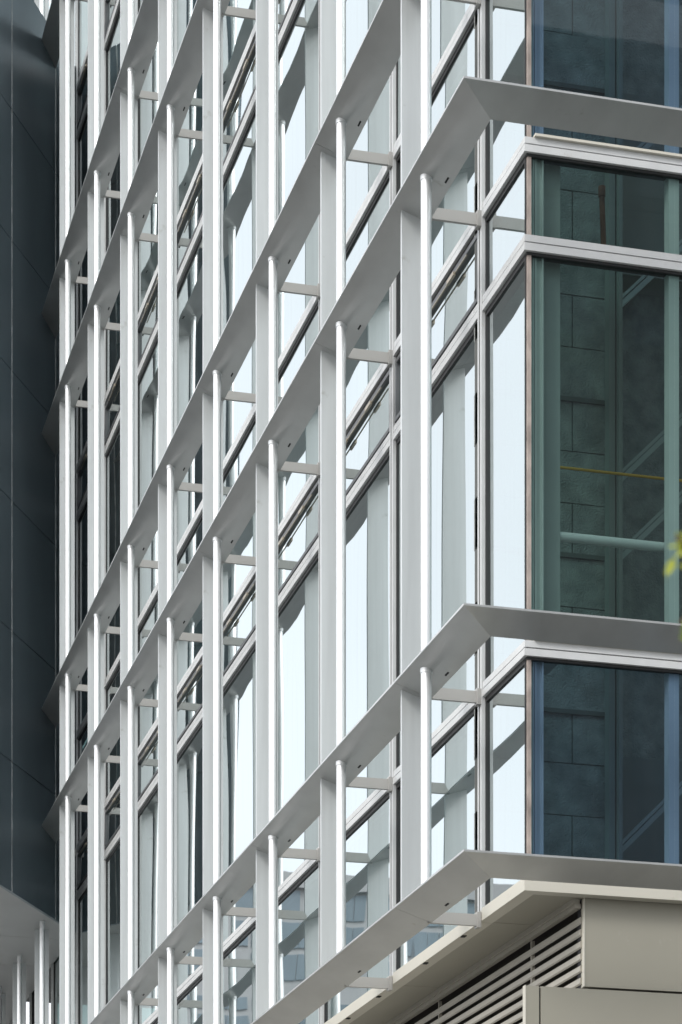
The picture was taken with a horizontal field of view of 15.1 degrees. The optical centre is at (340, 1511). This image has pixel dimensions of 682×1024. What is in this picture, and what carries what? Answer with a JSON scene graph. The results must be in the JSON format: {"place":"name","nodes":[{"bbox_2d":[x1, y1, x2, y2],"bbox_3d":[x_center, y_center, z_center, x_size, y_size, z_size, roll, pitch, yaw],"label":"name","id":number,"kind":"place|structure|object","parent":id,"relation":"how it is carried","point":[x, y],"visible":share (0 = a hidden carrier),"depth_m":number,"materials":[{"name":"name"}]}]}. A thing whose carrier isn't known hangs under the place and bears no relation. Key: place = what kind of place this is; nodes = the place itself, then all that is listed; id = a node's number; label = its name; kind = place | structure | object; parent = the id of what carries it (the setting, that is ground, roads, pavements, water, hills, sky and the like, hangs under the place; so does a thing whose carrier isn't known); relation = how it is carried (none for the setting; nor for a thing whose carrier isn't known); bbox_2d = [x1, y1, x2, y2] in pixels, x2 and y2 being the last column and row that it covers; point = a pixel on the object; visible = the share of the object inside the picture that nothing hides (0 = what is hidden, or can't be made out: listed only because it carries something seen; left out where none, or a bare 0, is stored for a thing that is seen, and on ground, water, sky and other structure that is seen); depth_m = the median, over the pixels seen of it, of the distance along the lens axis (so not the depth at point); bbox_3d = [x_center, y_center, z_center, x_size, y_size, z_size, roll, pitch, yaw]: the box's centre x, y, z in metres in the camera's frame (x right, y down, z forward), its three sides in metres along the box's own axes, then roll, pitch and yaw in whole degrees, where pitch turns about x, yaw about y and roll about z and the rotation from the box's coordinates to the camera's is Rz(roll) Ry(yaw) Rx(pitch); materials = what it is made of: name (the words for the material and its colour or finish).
{"place":"outdoors","nodes":[
{"label":"outdoors","id":0,"kind":"place"},
{"bbox_2d":[0,0,58,1023],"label":"dark clad wing","id":1,"kind":"structure","parent":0,"point":[29,470],"depth_m":27.08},
{"bbox_2d":[26,1002,50,1023],"label":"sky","id":2,"kind":"structure","parent":0,"point":[27,1003],"materials":[{"name":"white"}]},
{"bbox_3d":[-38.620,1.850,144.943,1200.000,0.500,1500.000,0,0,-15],"label":"ground","id":3,"kind":"structure","parent":0,"visible":0},
{"bbox_2d":[0,0,681,1023],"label":"office building","id":4,"kind":"structure","parent":3,"relation":"on","point":[362,702],"depth_m":16.16,"materials":[{"name":"grey metal"}]},
{"bbox_2d":[54,956,58,1023],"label":"fixed window","id":5,"kind":"structure","parent":4,"relation":"in","point":[56,964],"depth_m":29.96,"materials":[{"name":"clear glass"}]},
{"bbox_2d":[77,839,87,889],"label":"awning window","id":6,"kind":"structure","parent":4,"relation":"in","point":[82,857],"depth_m":28.09,"materials":[{"name":"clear glass"}]},
{"bbox_2d":[77,450,87,510],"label":"awning window","id":7,"kind":"structure","parent":4,"relation":"in","point":[82,477],"depth_m":28.09,"materials":[{"name":"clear glass"}]},
{"bbox_2d":[77,60,87,128],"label":"awning window","id":8,"kind":"structure","parent":4,"relation":"in","point":[82,94],"depth_m":28.08,"materials":[{"name":"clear glass"}]},
{"bbox_2d":[78,888,87,1023],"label":"fixed window","id":9,"kind":"structure","parent":4,"relation":"in","point":[83,901],"depth_m":28.09,"materials":[{"name":"clear glass"}]},
{"bbox_2d":[78,723,87,841],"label":"spandrel window","id":10,"kind":"structure","parent":4,"relation":"in","point":[83,740],"depth_m":28.08,"materials":[{"name":"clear glass"}]},
{"bbox_2d":[78,500,87,727],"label":"fixed window","id":11,"kind":"structure","parent":4,"relation":"in","point":[83,521],"depth_m":28.08,"materials":[{"name":"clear glass"}]},
{"bbox_2d":[78,375,87,460],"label":"spandrel window","id":12,"kind":"structure","parent":4,"relation":"in","point":[82,412],"depth_m":28.09,"materials":[{"name":"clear glass"}]},
{"bbox_2d":[78,111,87,329],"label":"fixed window","id":13,"kind":"structure","parent":4,"relation":"in","point":[83,139],"depth_m":28.09,"materials":[{"name":"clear glass"}]},
{"bbox_2d":[78,1,87,77],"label":"spandrel window","id":14,"kind":"structure","parent":4,"relation":"in","point":[82,6],"depth_m":28.13,"materials":[{"name":"clear glass"}]},
{"bbox_2d":[105,0,116,36],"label":"awning window","id":15,"kind":"structure","parent":4,"relation":"in","point":[109,4],"depth_m":26.52,"materials":[{"name":"clear glass"}]},
{"bbox_2d":[104,372,119,444],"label":"awning window","id":16,"kind":"structure","parent":4,"relation":"in","point":[112,408],"depth_m":26.25,"materials":[{"name":"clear glass"}]},
{"bbox_2d":[105,789,119,849],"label":"awning window","id":17,"kind":"structure","parent":4,"relation":"in","point":[112,813],"depth_m":26.25,"materials":[{"name":"clear glass"}]},
{"bbox_2d":[106,842,119,1003],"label":"fixed window","id":18,"kind":"structure","parent":4,"relation":"in","point":[113,862],"depth_m":26.25,"materials":[{"name":"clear glass"}]},
{"bbox_2d":[106,665,119,797],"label":"spandrel window","id":19,"kind":"structure","parent":4,"relation":"in","point":[112,769],"depth_m":26.25,"materials":[{"name":"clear glass"}]},
{"bbox_2d":[106,426,119,676],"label":"fixed window","id":20,"kind":"structure","parent":4,"relation":"in","point":[113,456],"depth_m":26.23,"materials":[{"name":"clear glass"}]},
{"bbox_2d":[106,291,119,391],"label":"spandrel window","id":21,"kind":"structure","parent":4,"relation":"in","point":[112,337],"depth_m":26.23,"materials":[{"name":"clear glass"}]},
{"bbox_2d":[106,7,119,251],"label":"fixed window","id":22,"kind":"structure","parent":4,"relation":"in","point":[113,48],"depth_m":26.27,"materials":[{"name":"clear glass"}]},
{"bbox_2d":[138,787,157,1023],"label":"fixed window","id":23,"kind":"structure","parent":4,"relation":"in","point":[148,816],"depth_m":24.38,"materials":[{"name":"clear glass"}]},
{"bbox_2d":[138,730,157,800],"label":"awning window","id":24,"kind":"structure","parent":4,"relation":"in","point":[148,761],"depth_m":24.36,"materials":[{"name":"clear glass"}]},
{"bbox_2d":[138,596,157,746],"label":"spandrel window","id":25,"kind":"structure","parent":4,"relation":"in","point":[147,716],"depth_m":24.43,"materials":[{"name":"clear glass"}]},
{"bbox_2d":[138,337,157,616],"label":"fixed window","id":26,"kind":"structure","parent":4,"relation":"in","point":[148,381],"depth_m":24.39,"materials":[{"name":"clear glass"}]},
{"bbox_2d":[138,277,157,366],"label":"awning window","id":27,"kind":"structure","parent":4,"relation":"in","point":[149,319],"depth_m":24.38,"materials":[{"name":"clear glass"}]},
{"bbox_2d":[138,191,157,311],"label":"spandrel window","id":28,"kind":"structure","parent":4,"relation":"in","point":[147,251],"depth_m":24.40,"materials":[{"name":"clear glass"}]},
{"bbox_2d":[138,0,157,162],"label":"fixed window","id":29,"kind":"structure","parent":4,"relation":"in","point":[147,109],"depth_m":24.45,"materials":[{"name":"clear glass"}]},
{"bbox_2d":[177,0,196,53],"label":"fixed window","id":30,"kind":"structure","parent":4,"relation":"in","point":[185,8],"depth_m":22.82,"materials":[{"name":"clear glass"}]},
{"bbox_2d":[177,976,202,1023],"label":"spandrel window","id":31,"kind":"structure","parent":4,"relation":"in","point":[190,1006],"depth_m":22.39,"materials":[{"name":"clear glass"}]},
{"bbox_2d":[177,722,202,987],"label":"fixed window","id":32,"kind":"structure","parent":4,"relation":"in","point":[190,761],"depth_m":22.48,"materials":[{"name":"clear glass"}]},
{"bbox_2d":[177,660,202,743],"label":"awning window","id":33,"kind":"structure","parent":4,"relation":"in","point":[190,702],"depth_m":22.45,"materials":[{"name":"clear glass"}]},
{"bbox_2d":[177,514,202,684],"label":"spandrel window","id":34,"kind":"structure","parent":4,"relation":"in","point":[187,651],"depth_m":22.50,"materials":[{"name":"clear glass"}]},
{"bbox_2d":[177,232,202,544],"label":"fixed window","id":35,"kind":"structure","parent":4,"relation":"in","point":[190,290],"depth_m":22.48,"materials":[{"name":"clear glass"}]},
{"bbox_2d":[177,168,202,273],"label":"awning window","id":36,"kind":"structure","parent":4,"relation":"in","point":[192,215],"depth_m":22.47,"materials":[{"name":"clear glass"}]},
{"bbox_2d":[177,72,202,214],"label":"spandrel window","id":37,"kind":"structure","parent":4,"relation":"in","point":[189,151],"depth_m":22.49,"materials":[{"name":"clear glass"}]},
{"bbox_2d":[223,924,255,1023],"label":"spandrel window","id":38,"kind":"structure","parent":4,"relation":"in","point":[239,963],"depth_m":20.52,"materials":[{"name":"clear glass"}]},
{"bbox_2d":[223,646,255,941],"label":"fixed window","id":39,"kind":"structure","parent":4,"relation":"in","point":[239,697],"depth_m":20.59,"materials":[{"name":"clear glass"}]},
{"bbox_2d":[223,578,255,676],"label":"awning window","id":40,"kind":"structure","parent":4,"relation":"in","point":[240,626],"depth_m":20.55,"materials":[{"name":"clear glass"}]},
{"bbox_2d":[223,417,255,612],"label":"spandrel window","id":41,"kind":"structure","parent":4,"relation":"in","point":[234,575],"depth_m":20.58,"materials":[{"name":"clear glass"}]},
{"bbox_2d":[223,108,255,459],"bbox_3d":[-0.812,-9.747,20.584,0.017,2.311,1.724,0,0,-15],"label":"fixed window","id":42,"kind":"structure","parent":4,"relation":"in","point":[239,184],"depth_m":20.59,"materials":[{"name":"clear glass"}]},
{"bbox_2d":[223,38,255,164],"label":"awning window","id":43,"kind":"structure","parent":4,"relation":"in","point":[236,109],"depth_m":20.55,"materials":[{"name":"clear glass"}]},
{"bbox_2d":[223,0,255,100],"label":"spandrel window","id":44,"kind":"structure","parent":4,"relation":"in","point":[236,31],"depth_m":20.77,"materials":[{"name":"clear glass"}]},
{"bbox_2d":[278,0,292,34],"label":"awning window","id":45,"kind":"structure","parent":4,"relation":"in","point":[284,6],"depth_m":19.14,"materials":[{"name":"clear glass"}]},
{"bbox_2d":[278,863,318,1023],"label":"spandrel window","id":46,"kind":"structure","parent":4,"relation":"in","point":[298,910],"depth_m":18.67,"materials":[{"name":"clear glass"}]},
{"bbox_2d":[278,555,318,886],"bbox_3d":[-0.349,-5.690,18.844,0.017,2.070,1.724,0,0,-15],"label":"fixed window","id":47,"kind":"structure","parent":4,"relation":"in","point":[298,618],"depth_m":18.69,"materials":[{"name":"clear glass"}]},
{"bbox_2d":[278,480,318,595],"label":"awning window","id":48,"kind":"structure","parent":4,"relation":"in","point":[301,534],"depth_m":18.66,"materials":[{"name":"clear glass"}]},
{"bbox_2d":[278,302,318,525],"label":"spandrel window","id":49,"kind":"structure","parent":4,"relation":"in","point":[306,450],"depth_m":18.70,"materials":[{"name":"clear glass"}]},
{"bbox_2d":[278,0,318,357],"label":"fixed window","id":50,"kind":"structure","parent":4,"relation":"in","point":[298,56],"depth_m":18.71,"materials":[{"name":"clear glass"}]},
{"bbox_2d":[324,793,389,1022],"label":"spandrel window","id":51,"kind":"structure","parent":4,"relation":"in","point":[368,844],"depth_m":16.91,"materials":[{"name":"clear glass"}]},
{"bbox_2d":[346,452,389,818],"bbox_3d":[0.115,-5.690,17.105,0.017,2.070,1.724,0,0,-15],"label":"fixed window","id":52,"kind":"structure","parent":4,"relation":"in","point":[368,519],"depth_m":16.87,"materials":[{"name":"clear glass"}]},
{"bbox_2d":[346,369,389,495],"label":"awning window","id":53,"kind":"structure","parent":4,"relation":"in","point":[371,428],"depth_m":16.83,"materials":[{"name":"clear glass"}]},
{"bbox_2d":[346,173,389,417],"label":"spandrel window","id":54,"kind":"structure","parent":4,"relation":"in","point":[376,335],"depth_m":16.86,"materials":[{"name":"clear glass"}]},
{"bbox_2d":[346,0,389,232],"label":"fixed window","id":55,"kind":"structure","parent":4,"relation":"in","point":[375,135],"depth_m":16.99,"materials":[{"name":"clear glass"}]},
{"bbox_2d":[396,0,469,139],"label":"fixed window","id":56,"kind":"structure","parent":4,"relation":"in","point":[447,15],"depth_m":15.33,"materials":[{"name":"clear glass"}]},
{"bbox_2d":[396,711,474,969],"bbox_3d":[0.578,-3.968,15.366,0.017,1.183,1.724,0,0,-15],"label":"spandrel window","id":57,"kind":"structure","parent":4,"relation":"in","point":[453,762],"depth_m":15.16,"materials":[{"name":"clear glass"}]},
{"bbox_2d":[396,331,474,768],"bbox_3d":[0.578,-5.690,15.366,0.017,2.070,1.724,0,0,-15],"label":"fixed window","id":58,"kind":"structure","parent":4,"relation":"in","point":[453,449],"depth_m":15.11,"materials":[{"name":"clear glass"}]},
{"bbox_2d":[396,20,474,338],"bbox_3d":[0.578,-7.922,15.366,0.017,1.152,1.724,0,0,-15],"label":"spandrel window","id":59,"kind":"structure","parent":4,"relation":"in","point":[460,195],"depth_m":15.10,"materials":[{"name":"clear glass"}]},
{"bbox_2d":[395,232,477,422],"bbox_3d":[0.560,-7.037,15.361,0.046,0.428,1.724,1,0,-15],"label":"awning window","id":60,"kind":"structure","parent":4,"relation":"in","point":[454,303],"depth_m":15.08,"materials":[{"name":"clear glass"}]},
{"bbox_2d":[485,661,526,904],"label":"spandrel window","id":61,"kind":"structure","parent":4,"relation":"in","point":[506,707],"depth_m":14.13,"materials":[{"name":"clear glass"}]},
{"bbox_2d":[485,256,526,678],"bbox_3d":[0.908,-5.690,14.128,0.017,2.070,0.686,0,0,-15],"label":"fixed window","id":62,"kind":"structure","parent":4,"relation":"in","point":[506,318],"depth_m":14.13,"materials":[{"name":"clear glass"}]},
{"bbox_2d":[485,158,526,291],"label":"fixed window","id":63,"kind":"structure","parent":4,"relation":"in","point":[506,224],"depth_m":14.13,"materials":[{"name":"clear glass"}]},
{"bbox_2d":[485,0,526,197],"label":"spandrel window","id":64,"kind":"structure","parent":4,"relation":"in","point":[505,20],"depth_m":14.18,"materials":[{"name":"clear glass"}]},
{"bbox_2d":[598,185,605,244],"bbox_3d":[1.438,-7.119,14.168,0.046,0.343,0.040,0,0,-15],"label":"drain pipe","id":65,"kind":"object","parent":4,"relation":"attached to","point":[601,192],"visible":0.78,"depth_m":14.15,"materials":[{"name":"grey metal"}]},
{"bbox_2d":[531,660,674,863],"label":"spandrel window","id":66,"kind":"structure","parent":4,"relation":"in","point":[603,738],"depth_m":13.90,"materials":[{"name":"blue glass"}]},
{"bbox_2d":[531,0,674,152],"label":"spandrel window","id":67,"kind":"structure","parent":4,"relation":"in","point":[618,49],"depth_m":13.90,"materials":[{"name":"blue glass"}]},
{"bbox_2d":[560,532,663,552],"bbox_3d":[4.531,-5.281,14.839,7.002,0.052,0.052,0,0,-15],"label":"handrail","id":68,"kind":"object","parent":4,"relation":"attached to","point":[606,541],"visible":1,"depth_m":14.01,"materials":[{"name":"grey metal"}]},
{"bbox_2d":[560,466,681,481],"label":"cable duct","id":69,"kind":"object","parent":4,"relation":"attached to","point":[612,473],"depth_m":14.56,"materials":[{"name":"metal"}]},
{"bbox_2d":[623,239,681,558],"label":"staircase","id":70,"kind":"structure","parent":4,"relation":"attached to","point":[660,441],"depth_m":14.89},
{"bbox_2d":[675,673,681,863],"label":"spandrel window","id":71,"kind":"structure","parent":4,"relation":"in","point":[678,677],"depth_m":14.01,"materials":[{"name":"blue glass"}]},
{"bbox_2d":[675,0,681,153],"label":"spandrel window","id":72,"kind":"structure","parent":4,"relation":"in","point":[678,3],"depth_m":14.01,"materials":[{"name":"blue glass"}]},
{"bbox_2d":[665,532,681,639],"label":"street tree","id":73,"kind":"object","parent":3,"relation":"on","point":[671,563],"visible":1,"depth_m":3.05,"materials":[{"name":"green plant"}]}
]}

